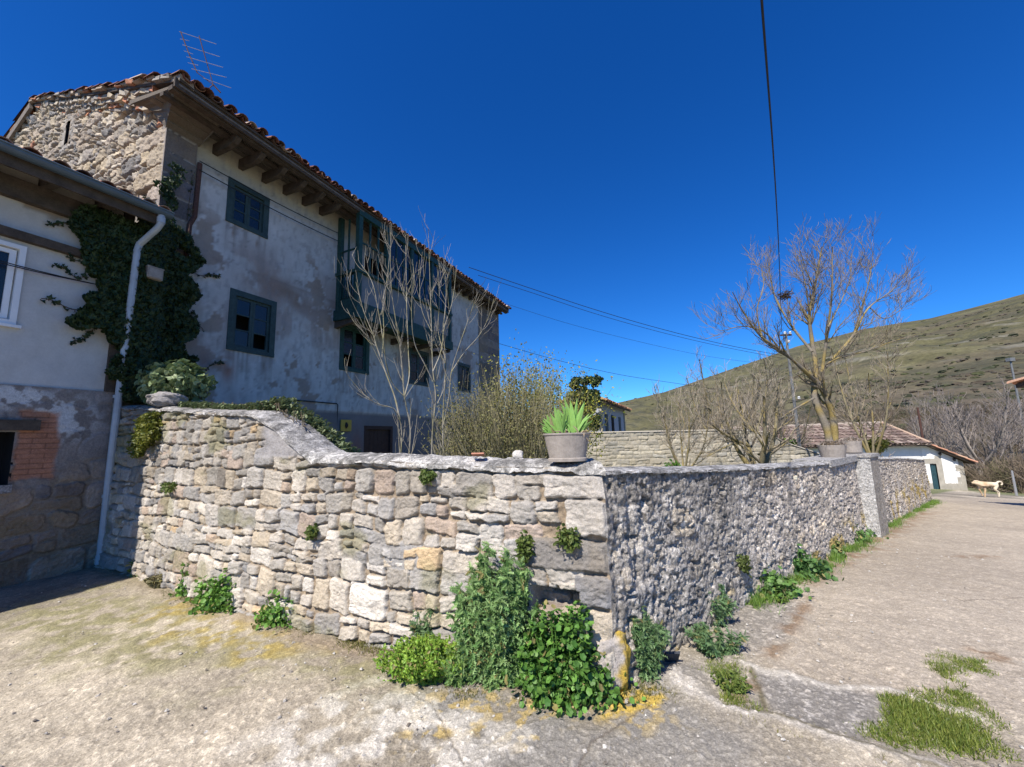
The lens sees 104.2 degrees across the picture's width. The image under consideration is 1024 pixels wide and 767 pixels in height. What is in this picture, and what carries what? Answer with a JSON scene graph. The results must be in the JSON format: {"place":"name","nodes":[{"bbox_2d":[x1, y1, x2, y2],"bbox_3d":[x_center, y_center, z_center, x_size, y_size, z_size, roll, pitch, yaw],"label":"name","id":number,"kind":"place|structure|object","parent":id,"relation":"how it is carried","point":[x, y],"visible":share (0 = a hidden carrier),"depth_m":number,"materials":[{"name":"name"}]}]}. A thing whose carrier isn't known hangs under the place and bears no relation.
{"place":"outdoors","nodes":[
{"label":"outdoors","id":0,"kind":"place"},
{"bbox_2d":[0,487,1023,766],"bbox_3d":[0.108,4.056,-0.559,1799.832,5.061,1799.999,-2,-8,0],"label":"ground","id":1,"kind":"structure","parent":0,"point":[242,689],"depth_m":2.62,"materials":[{"name":"concrete"}]},
{"bbox_2d":[0,136,174,587],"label":"white neighbour house","id":2,"kind":"structure","parent":1,"relation":"on","point":[58,445],"depth_m":5.25,"materials":[{"name":"paint"}]},
{"bbox_2d":[0,240,26,328],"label":"window","id":3,"kind":"structure","parent":2,"relation":"in","point":[8,250],"depth_m":5.03,"materials":[{"name":"white glass"}]},
{"bbox_2d":[40,161,224,404],"bbox_3d":[-5.902,-1.883,6.655,0.660,4.531,2.744,-2,-8,0],"label":"climbing ivy","id":4,"kind":"object","parent":2,"relation":"attached to","point":[164,324],"visible":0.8,"depth_m":6.01,"materials":[{"name":"green plant"}]},
{"bbox_2d":[125,560,138,577],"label":"weed","id":5,"kind":"object","parent":1,"relation":"on","point":[131,575],"visible":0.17,"depth_m":5.00,"materials":[{"name":"green plant"}]},
{"bbox_2d":[143,572,162,588],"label":"dry grass tuft","id":6,"kind":"object","parent":1,"relation":"on","point":[155,582],"visible":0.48,"depth_m":4.58,"materials":[{"name":"beige plant"}]},
{"bbox_2d":[168,563,189,596],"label":"mallow plant","id":7,"kind":"object","parent":1,"relation":"on","point":[179,589],"visible":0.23,"depth_m":4.34,"materials":[{"name":"green plant"}]},
{"bbox_2d":[176,567,236,614],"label":"mallow plant","id":8,"kind":"object","parent":1,"relation":"on","point":[213,603],"visible":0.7,"depth_m":3.92,"materials":[{"name":"green plant"}]},
{"bbox_2d":[3,69,511,455],"bbox_3d":[-7.871,-1.457,15.098,11.904,10.618,14.361,-5,-9,24],"label":"stone farmhouse","id":9,"kind":"object","parent":1,"relation":"on","point":[274,227],"visible":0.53,"depth_m":9.26,"materials":[{"name":"paint"}]},
{"bbox_2d":[64,122,71,144],"bbox_3d":[-10.235,-5.769,9.293,0.450,0.700,0.180,-5,-9,24],"label":"slit window","id":10,"kind":"structure","parent":9,"relation":"in","point":[68,123],"depth_m":9.28,"materials":[{"name":"black"}]},
{"bbox_2d":[144,265,164,281],"bbox_3d":[-5.577,-1.715,6.210,0.104,0.184,0.215,-5,-9,24],"label":"junction box","id":11,"kind":"object","parent":9,"relation":"attached to","point":[154,273],"visible":1,"depth_m":6.18,"materials":[{"name":"plastic"}]},
{"bbox_2d":[179,31,230,92],"bbox_3d":[-6.106,-6.053,7.922,0.825,1.979,0.654,-6,-9,27],"label":"television antenna","id":12,"kind":"object","parent":9,"relation":"on","point":[202,61],"visible":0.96,"depth_m":7.99,"materials":[{"name":"metal"}]},
{"bbox_2d":[225,176,269,238],"bbox_3d":[-5.678,-3.735,8.554,0.125,0.970,0.880,-5,-9,24],"label":"window","id":13,"kind":"structure","parent":9,"relation":"in","point":[242,211],"depth_m":8.53,"materials":[{"name":"grey paint"}]},
{"bbox_2d":[226,288,276,357],"bbox_3d":[-5.630,-1.241,8.490,0.385,1.310,0.992,-5,-9,24],"label":"window","id":14,"kind":"structure","parent":9,"relation":"in","point":[251,327],"depth_m":8.47,"materials":[{"name":"grey paint"}]},
{"bbox_2d":[339,324,369,374],"bbox_3d":[-4.473,-0.937,11.032,0.385,1.340,1.052,-5,-9,24],"label":"window","id":15,"kind":"structure","parent":9,"relation":"in","point":[351,339],"depth_m":11.02,"materials":[{"name":"green paint"}]},
{"bbox_2d":[365,257,383,278],"bbox_3d":[-4.254,-2.724,11.959,0.200,1.920,0.900,-5,-9,24],"label":"gallery door","id":16,"kind":"structure","parent":9,"relation":"in","point":[373,270],"depth_m":12.05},
{"bbox_2d":[366,430,388,452],"bbox_3d":[-3.912,2.304,11.487,0.040,1.935,0.964,-5,-9,24],"label":"door","id":17,"kind":"structure","parent":9,"relation":"in","point":[377,441],"depth_m":11.58,"materials":[{"name":"wood"}]},
{"bbox_2d":[408,347,428,386],"bbox_3d":[-3.189,-0.537,13.522,0.125,1.200,1.100,-5,-9,24],"label":"window","id":18,"kind":"structure","parent":9,"relation":"in","point":[416,363],"depth_m":13.53,"materials":[{"name":"grey paint"}]},
{"bbox_2d":[458,362,470,392],"bbox_3d":[-1.974,-0.237,16.193,0.125,1.150,1.000,-5,-9,24],"label":"window","id":19,"kind":"structure","parent":9,"relation":"in","point":[463,369],"depth_m":16.26,"materials":[{"name":"grey paint"}]},
{"bbox_2d":[469,267,781,355],"bbox_3d":[5.398,-2.527,15.899,14.777,2.218,0.451,2,-8,-21],"label":"house cable","id":20,"kind":"object","parent":9,"relation":"attached to","point":[611,314],"visible":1,"depth_m":15.32,"materials":[{"name":"black rubber"}]},
{"bbox_2d":[478,275,778,357],"bbox_3d":[5.542,-2.343,15.927,14.452,2.096,0.456,2,-8,-22],"label":"house cable","id":21,"kind":"object","parent":9,"relation":"attached to","point":[614,319],"visible":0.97,"depth_m":15.33,"materials":[{"name":"black rubber"}]},
{"bbox_2d":[250,589,293,634],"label":"mallow plant","id":22,"kind":"object","parent":1,"relation":"on","point":[272,619],"visible":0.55,"depth_m":3.55,"materials":[{"name":"green plant"}]},
{"bbox_2d":[93,405,617,696],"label":"garden stone wall","id":23,"kind":"structure","parent":1,"relation":"on","point":[385,553],"depth_m":3.46,"materials":[{"name":"beige stone"}]},
{"bbox_2d":[126,433,149,458],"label":"wall moss clump","id":24,"kind":"object","parent":23,"relation":"attached to","point":[138,453],"visible":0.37,"depth_m":5.25,"materials":[{"name":"green plant"}]},
{"bbox_2d":[131,410,164,449],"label":"wall moss clump","id":25,"kind":"object","parent":23,"relation":"attached to","point":[147,431],"visible":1,"depth_m":5.08,"materials":[{"name":"green plant"}]},
{"bbox_2d":[145,392,187,406],"bbox_3d":[-4.734,0.232,5.460,0.484,0.232,0.361,-2,-8,0],"label":"coping rock","id":26,"kind":"object","parent":23,"relation":"on","point":[163,399],"visible":0.83,"depth_m":5.35,"materials":[{"name":"stone"}]},
{"bbox_2d":[159,481,176,494],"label":"wall fern","id":27,"kind":"object","parent":23,"relation":"attached to","point":[169,487],"depth_m":4.71,"materials":[{"name":"green plant"}]},
{"bbox_2d":[134,358,218,405],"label":"ivy bush","id":28,"kind":"object","parent":23,"relation":"on","point":[179,376],"visible":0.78,"depth_m":5.65,"materials":[{"name":"green plant"}]},
{"bbox_2d":[177,396,361,452],"bbox_3d":[-3.115,0.571,4.758,3.018,0.924,0.486,-5,-8,22],"label":"wall top ivy","id":29,"kind":"object","parent":23,"relation":"on","point":[283,404],"depth_m":4.50,"materials":[{"name":"green plant"}]},
{"bbox_2d":[303,523,318,540],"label":"wall fern","id":30,"kind":"object","parent":23,"relation":"attached to","point":[310,532],"depth_m":3.50,"materials":[{"name":"green plant"}]},
{"bbox_2d":[418,468,436,485],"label":"wall fern","id":31,"kind":"object","parent":23,"relation":"attached to","point":[426,477],"depth_m":3.13,"materials":[{"name":"green plant"}]},
{"bbox_2d":[471,452,484,455],"bbox_3d":[-0.273,0.569,3.201,0.100,0.030,0.103,-2,-8,0],"label":"broken tile","id":32,"kind":"object","parent":23,"relation":"on","point":[479,454],"visible":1,"depth_m":3.17,"materials":[{"name":"ceramic"}]},
{"bbox_2d":[512,450,522,458],"bbox_3d":[0.046,0.574,3.208,0.091,0.075,0.076,-2,-8,0],"label":"rock","id":33,"kind":"object","parent":23,"relation":"on","point":[517,454],"visible":0.9,"depth_m":3.18,"materials":[{"name":"stone"}]},
{"bbox_2d":[514,530,535,563],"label":"wall fern","id":34,"kind":"object","parent":23,"relation":"attached to","point":[523,548],"depth_m":2.77,"materials":[{"name":"green plant"}]},
{"bbox_2d":[540,398,594,461],"bbox_3d":[0.405,0.331,2.907,0.408,0.466,0.238,-2,-8,0],"label":"iris planter","id":35,"kind":"object","parent":23,"relation":"on","point":[566,435],"visible":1,"depth_m":2.85,"materials":[{"name":"concrete"}]},
{"bbox_2d":[553,523,582,552],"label":"wall fern","id":36,"kind":"object","parent":23,"relation":"attached to","point":[572,539],"depth_m":2.68,"materials":[{"name":"green plant"}]},
{"bbox_2d":[334,226,412,452],"bbox_3d":[-1.953,-0.081,5.796,1.220,5.244,0.968,1,-8,-21],"label":"bare sapling","id":37,"kind":"object","parent":1,"relation":"on","point":[370,399],"visible":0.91,"depth_m":5.76,"materials":[{"name":"brown plant"}]},
{"bbox_2d":[352,224,425,453],"bbox_3d":[-1.731,-0.057,5.578,0.747,5.126,1.132,-7,-9,34],"label":"bare sapling","id":38,"kind":"object","parent":1,"relation":"on","point":[400,343],"visible":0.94,"depth_m":5.65,"materials":[{"name":"brown plant"}]},
{"bbox_2d":[372,631,464,687],"bbox_3d":[-0.614,1.916,2.744,0.670,0.307,0.478,-2,-8,0],"label":"cleavers clump","id":39,"kind":"object","parent":1,"relation":"on","point":[415,660],"visible":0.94,"depth_m":2.67,"materials":[{"name":"green plant"}]},
{"bbox_2d":[408,608,442,636],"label":"sow thistle","id":40,"kind":"object","parent":1,"relation":"on","point":[421,631],"visible":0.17,"depth_m":2.99,"materials":[{"name":"green plant"}]},
{"bbox_2d":[400,210,452,454],"bbox_3d":[-1.219,-0.152,5.698,0.738,5.319,1.158,-2,-8,0],"label":"bare sapling","id":41,"kind":"object","parent":1,"relation":"on","point":[433,380],"visible":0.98,"depth_m":5.85,"materials":[{"name":"brown plant"}]},
{"bbox_2d":[434,646,480,688],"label":"leafy weed","id":42,"kind":"object","parent":1,"relation":"on","point":[460,677],"visible":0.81,"depth_m":2.62,"materials":[{"name":"green plant"}]},
{"bbox_2d":[418,381,501,455],"bbox_3d":[-0.773,1.323,7.181,1.940,2.810,1.928,-2,-8,0],"label":"twiggy shrub","id":43,"kind":"object","parent":1,"relation":"on","point":[450,436],"visible":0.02,"depth_m":7.23,"materials":[{"name":"brown plant"}]},
{"bbox_2d":[428,258,500,455],"bbox_3d":[-0.784,0.172,5.815,1.259,4.686,1.005,-6,-9,28],"label":"bare sapling","id":44,"kind":"object","parent":1,"relation":"on","point":[443,416],"visible":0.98,"depth_m":5.73,"materials":[{"name":"brown plant"}]},
{"bbox_2d":[445,540,542,692],"bbox_3d":[-0.110,1.579,2.695,0.685,0.988,0.378,-2,-8,0],"label":"thistle plant","id":45,"kind":"object","parent":1,"relation":"on","point":[489,629],"visible":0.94,"depth_m":2.62,"materials":[{"name":"green plant"}]},
{"bbox_2d":[414,350,600,458],"bbox_3d":[-0.009,1.021,6.610,3.199,3.214,3.044,-2,-8,0],"label":"broom shrub","id":46,"kind":"object","parent":1,"relation":"on","point":[514,430],"visible":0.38,"depth_m":6.09,"materials":[{"name":"green plant"}]},
{"bbox_2d":[0,532,1023,766],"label":"stone chips","id":47,"kind":"object","parent":1,"relation":"on","point":[604,746],"visible":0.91,"depth_m":2.41,"materials":[{"name":"grey stone"}]},
{"bbox_2d":[149,587,891,764],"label":"joint grass","id":48,"kind":"structure","parent":1,"relation":"on","point":[641,684],"depth_m":2.55,"materials":[{"name":"green plant"}]},
{"bbox_2d":[477,329,624,459],"bbox_3d":[0.643,0.955,9.400,3.750,4.320,4.077,-2,-8,0],"label":"gorse bush","id":49,"kind":"object","parent":1,"relation":"on","point":[587,409],"visible":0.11,"depth_m":9.19,"materials":[{"name":"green plant"}]},
{"bbox_2d":[496,599,645,719],"bbox_3d":[0.325,1.686,2.567,0.968,0.612,0.642,-2,-8,0],"label":"mallow plant","id":50,"kind":"object","parent":1,"relation":"on","point":[557,668],"visible":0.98,"depth_m":2.46,"materials":[{"name":"green plant"}]},
{"bbox_2d":[566,374,603,430],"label":"evergreen tree","id":51,"kind":"object","parent":1,"relation":"on","point":[598,379],"visible":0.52,"depth_m":20.25,"materials":[{"name":"green plant"}]},
{"bbox_2d":[560,397,631,431],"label":"tiled cottage","id":52,"kind":"structure","parent":1,"relation":"on","point":[617,423],"depth_m":25.29,"materials":[{"name":"paint"}]},
{"bbox_2d":[605,414,608,431],"bbox_3d":[5.678,2.821,23.779,0.050,2.000,0.800,-5,-9,23],"label":"window","id":53,"kind":"structure","parent":52,"relation":"in","point":[607,427],"depth_m":23.78,"materials":[{"name":"blue paint"}]},
{"bbox_2d":[611,415,614,430],"bbox_3d":[6.524,3.061,25.685,0.050,2.000,0.800,-5,-9,23],"label":"window","id":54,"kind":"structure","parent":52,"relation":"in","point":[612,419],"depth_m":25.62,"materials":[{"name":"black glass"}]},
{"bbox_2d":[618,417,620,430],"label":"window","id":55,"kind":"structure","parent":52,"relation":"in","point":[619,418],"depth_m":28.29,"materials":[{"name":"blue paint"}]},
{"bbox_2d":[594,631,630,691],"bbox_3d":[0.643,1.818,2.633,0.279,0.418,0.269,-2,-8,0],"label":"guard stone","id":56,"kind":"object","parent":1,"relation":"on","point":[618,643],"visible":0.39,"depth_m":2.54,"materials":[{"name":"grey stone"}]},
{"bbox_2d":[630,605,671,682],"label":"lane weed","id":57,"kind":"object","parent":1,"relation":"on","point":[648,651],"visible":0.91,"depth_m":2.64,"materials":[{"name":"green plant"}]},
{"bbox_2d":[663,651,679,661],"bbox_3d":[1.127,1.935,2.808,0.107,0.116,0.098,-2,-8,0],"label":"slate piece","id":58,"kind":"object","parent":1,"relation":"on","point":[673,656],"visible":0.79,"depth_m":2.79,"materials":[{"name":"stone"}]},
{"bbox_2d":[664,459,680,466],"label":"garden weed","id":59,"kind":"object","parent":1,"relation":"on","point":[676,463],"visible":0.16,"depth_m":11.18,"materials":[{"name":"green plant"}]},
{"bbox_2d":[645,380,736,465],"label":"orchard tree","id":60,"kind":"object","parent":1,"relation":"on","point":[666,427],"visible":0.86,"depth_m":12.27,"materials":[{"name":"brown plant"}]},
{"bbox_2d":[586,429,818,466],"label":"back garden wall","id":61,"kind":"structure","parent":1,"relation":"on","point":[641,448],"depth_m":16.76,"materials":[{"name":"stone"}]},
{"bbox_2d":[671,381,738,429],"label":"orchard tree","id":62,"kind":"object","parent":1,"relation":"on","point":[682,404],"visible":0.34,"depth_m":20.41,"materials":[{"name":"brown plant"}]},
{"bbox_2d":[683,620,749,658],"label":"lane weed","id":63,"kind":"object","parent":1,"relation":"on","point":[701,635],"visible":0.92,"depth_m":2.91,"materials":[{"name":"green plant"}]},
{"bbox_2d":[706,584,741,627],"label":"lane weed","id":64,"kind":"object","parent":1,"relation":"on","point":[723,611],"visible":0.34,"depth_m":3.34,"materials":[{"name":"green plant"}]},
{"bbox_2d":[678,347,772,441],"bbox_3d":[9.388,1.506,17.762,4.143,6.467,5.406,-8,-10,38],"label":"orchard tree","id":65,"kind":"object","parent":1,"relation":"on","point":[717,397],"visible":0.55,"depth_m":17.69,"materials":[{"name":"brown plant"}]},
{"bbox_2d":[710,667,752,695],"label":"lane weed","id":66,"kind":"object","parent":1,"relation":"on","point":[736,685],"visible":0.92,"depth_m":2.49,"materials":[{"name":"green plant"}]},
{"bbox_2d":[681,334,814,463],"bbox_3d":[7.125,1.203,11.795,4.194,5.011,2.526,3,-9,-30],"label":"orchard tree","id":67,"kind":"object","parent":1,"relation":"on","point":[766,452],"visible":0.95,"depth_m":11.69,"materials":[{"name":"brown plant"}]},
{"bbox_2d":[602,453,931,683],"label":"garden roughcast wall","id":68,"kind":"structure","parent":1,"relation":"on","point":[680,538],"depth_m":3.70,"materials":[{"name":"stone"}]},
{"bbox_2d":[735,553,752,578],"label":"wall fern","id":69,"kind":"object","parent":68,"relation":"attached to","point":[743,560],"depth_m":3.72,"materials":[{"name":"green plant"}]},
{"bbox_2d":[816,439,849,456],"bbox_3d":[5.500,1.103,6.845,0.417,0.366,0.467,-3,-8,8],"label":"stone planter","id":70,"kind":"object","parent":68,"relation":"on","point":[831,448],"visible":0.96,"depth_m":6.72,"materials":[{"name":"stone"}]},
{"bbox_2d":[839,435,862,452],"bbox_3d":[6.466,1.144,7.569,0.389,0.330,0.385,-2,-8,0],"label":"stone planter","id":71,"kind":"object","parent":68,"relation":"on","point":[854,445],"visible":0.91,"depth_m":7.46,"materials":[{"name":"stone"}]},
{"bbox_2d":[862,435,894,453],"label":"garden weed","id":72,"kind":"object","parent":68,"relation":"on","point":[884,443],"visible":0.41,"depth_m":15.09,"materials":[{"name":"green plant"}]},
{"bbox_2d":[729,378,817,447],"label":"orchard tree","id":73,"kind":"object","parent":1,"relation":"on","point":[781,432],"visible":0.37,"depth_m":19.89,"materials":[{"name":"brown plant"}]},
{"bbox_2d":[771,593,790,602],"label":"lane weed","id":74,"kind":"object","parent":1,"relation":"on","point":[785,598],"visible":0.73,"depth_m":3.85,"materials":[{"name":"green plant"}]},
{"bbox_2d":[755,565,813,606],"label":"lane weed","id":75,"kind":"object","parent":1,"relation":"on","point":[771,579],"visible":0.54,"depth_m":3.98,"materials":[{"name":"green plant"}]},
{"bbox_2d":[780,331,800,446],"bbox_3d":[12.765,1.261,17.897,0.500,7.347,0.255,-2,-8,0],"label":"utility pole","id":76,"kind":"object","parent":1,"relation":"on","point":[793,395],"visible":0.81,"depth_m":18.03,"materials":[{"name":"grey metal"}]},
{"bbox_2d":[508,304,777,365],"bbox_3d":[5.993,-1.770,16.360,13.233,1.810,0.511,1,-8,-19],"label":"house cable","id":77,"kind":"object","parent":76,"relation":"attached to","point":[626,338],"visible":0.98,"depth_m":16.00,"materials":[{"name":"black rubber"}]},
{"bbox_2d":[499,343,793,400],"bbox_3d":[6.008,-0.293,16.519,13.556,2.110,0.684,1,-8,-15],"label":"house cable","id":78,"kind":"object","parent":76,"relation":"attached to","point":[619,374],"visible":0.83,"depth_m":16.16,"materials":[{"name":"black rubber"}]},
{"bbox_2d":[760,0,781,331],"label":"overhead cable","id":79,"kind":"object","parent":76,"relation":"attached to","point":[764,40],"visible":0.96,"depth_m":4.76,"materials":[{"name":"black rubber"}]},
{"bbox_2d":[690,212,931,445],"bbox_3d":[11.482,-1.208,14.197,10.756,10.600,4.413,-2,-8,0],"label":"ash tree","id":80,"kind":"object","parent":1,"relation":"on","point":[830,430],"visible":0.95,"depth_m":14.12,"materials":[{"name":"brown plant"}]},
{"bbox_2d":[776,289,793,300],"bbox_3d":[9.829,-3.182,14.346,0.641,0.396,0.623,4,-10,-36],"label":"nest","id":81,"kind":"object","parent":80,"relation":"on","point":[784,296],"visible":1,"depth_m":14.26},
{"bbox_2d":[792,544,843,583],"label":"lane weed","id":82,"kind":"object","parent":1,"relation":"on","point":[806,566],"visible":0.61,"depth_m":4.62,"materials":[{"name":"green plant"}]},
{"bbox_2d":[831,541,851,557],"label":"lane weed","id":83,"kind":"object","parent":1,"relation":"on","point":[836,549],"visible":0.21,"depth_m":5.61,"materials":[{"name":"green plant"}]},
{"bbox_2d":[744,499,946,612],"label":"verge grass","id":84,"kind":"structure","parent":1,"relation":"on","point":[833,558],"depth_m":5.39,"materials":[{"name":"green plant"}]},
{"bbox_2d":[723,421,977,490],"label":"white farm building","id":85,"kind":"structure","parent":1,"relation":"on","point":[941,464],"depth_m":24.50,"materials":[{"name":"paint"}]},
{"bbox_2d":[782,438,796,444],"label":"roof weed","id":86,"kind":"object","parent":85,"relation":"on","point":[794,442],"visible":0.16,"depth_m":18.55,"materials":[{"name":"green plant"}]},
{"bbox_2d":[930,464,938,488],"bbox_3d":[25.751,5.719,24.346,0.340,1.600,0.050,-4,-8,17],"label":"door","id":87,"kind":"structure","parent":85,"relation":"in","point":[932,466],"depth_m":24.32,"materials":[{"name":"blue paint"}]},
{"bbox_2d":[854,524,872,544],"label":"lane weed","id":88,"kind":"object","parent":1,"relation":"on","point":[863,537],"visible":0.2,"depth_m":6.47,"materials":[{"name":"green plant"}]},
{"bbox_2d":[813,330,918,456],"bbox_3d":[12.066,0.918,13.471,2.201,6.231,3.085,5,-10,-39],"label":"orchard tree","id":89,"kind":"object","parent":1,"relation":"on","point":[856,413],"visible":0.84,"depth_m":13.54,"materials":[{"name":"brown plant"}]},
{"bbox_2d":[866,526,888,538],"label":"lane weed","id":90,"kind":"object","parent":1,"relation":"on","point":[869,535],"visible":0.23,"depth_m":6.88,"materials":[{"name":"green plant"}]},
{"bbox_2d":[916,407,923,437],"bbox_3d":[30.540,4.829,29.507,0.181,6.121,0.190,-2,-8,0],"label":"wooden post","id":91,"kind":"object","parent":1,"relation":"on","point":[920,425],"visible":0.4,"depth_m":29.73,"materials":[{"name":"wood"}]},
{"bbox_2d":[901,393,983,456],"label":"bare tree","id":92,"kind":"object","parent":1,"relation":"on","point":[913,425],"visible":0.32,"depth_m":40.07,"materials":[{"name":"brown plant"}]},
{"bbox_2d":[908,390,982,467],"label":"bare tree","id":93,"kind":"object","parent":1,"relation":"on","point":[935,429],"visible":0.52,"depth_m":35.62,"materials":[{"name":"brown plant"}]},
{"bbox_2d":[919,379,1023,488],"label":"bare tree","id":94,"kind":"object","parent":1,"relation":"on","point":[971,454],"visible":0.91,"depth_m":30.32,"materials":[{"name":"brown plant"}]},
{"bbox_2d":[937,402,1023,465],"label":"bare tree","id":95,"kind":"object","parent":1,"relation":"on","point":[981,433],"visible":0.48,"depth_m":31.97,"materials":[{"name":"brown plant"}]},
{"bbox_2d":[971,480,1002,496],"bbox_3d":[19.326,4.260,16.168,1.109,0.661,0.251,-2,-8,5],"label":"dog","id":96,"kind":"object","parent":1,"relation":"on","point":[994,486],"visible":1,"depth_m":16.13},
{"bbox_2d":[972,391,1023,461],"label":"bare tree","id":97,"kind":"object","parent":1,"relation":"on","point":[986,435],"visible":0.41,"depth_m":37.93,"materials":[{"name":"brown plant"}]},
{"bbox_2d":[1011,471,1017,495],"bbox_3d":[23.884,4.881,18.925,0.095,1.461,0.100,-2,-8,0],"label":"marker post","id":98,"kind":"object","parent":1,"relation":"on","point":[1014,485],"visible":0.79,"depth_m":18.91,"materials":[{"name":"metal"}]},
{"bbox_2d":[1007,377,1023,387],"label":"roadside house","id":99,"kind":"structure","parent":1,"relation":"on","point":[1018,383],"depth_m":10.53,"materials":[{"name":"tile"}]},
{"bbox_2d":[0,0,1023,420],"label":"sky","id":100,"kind":"structure","parent":0,"point":[614,157],"materials":[{"name":"blue"}]},
{"bbox_2d":[549,294,1023,456],"bbox_3d":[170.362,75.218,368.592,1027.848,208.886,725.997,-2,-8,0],"label":"hill","id":101,"kind":"structure","parent":0,"point":[918,353],"depth_m":139.29,"materials":[{"name":"plant"}]},
{"bbox_2d":[621,302,1023,458],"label":"hillside scrub","id":102,"kind":"object","parent":101,"relation":"on","point":[980,382],"visible":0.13,"depth_m":92.78,"materials":[{"name":"green plant"}]},
{"bbox_2d":[733,394,1023,493],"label":"thicket","id":103,"kind":"object","parent":101,"relation":"on","point":[996,471],"visible":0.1,"depth_m":47.04,"materials":[{"name":"brown plant"}]},
{"bbox_2d":[1005,357,1022,416],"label":"lamp pole","id":104,"kind":"object","parent":101,"relation":"on","point":[1010,360],"visible":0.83,"depth_m":40.26,"materials":[{"name":"grey metal"}]},
{"bbox_2d":[697,648,1023,766],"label":"lane grass","id":105,"kind":"structure","parent":0,"point":[931,724],"depth_m":2.19,"materials":[{"name":"green plant"}]}
]}

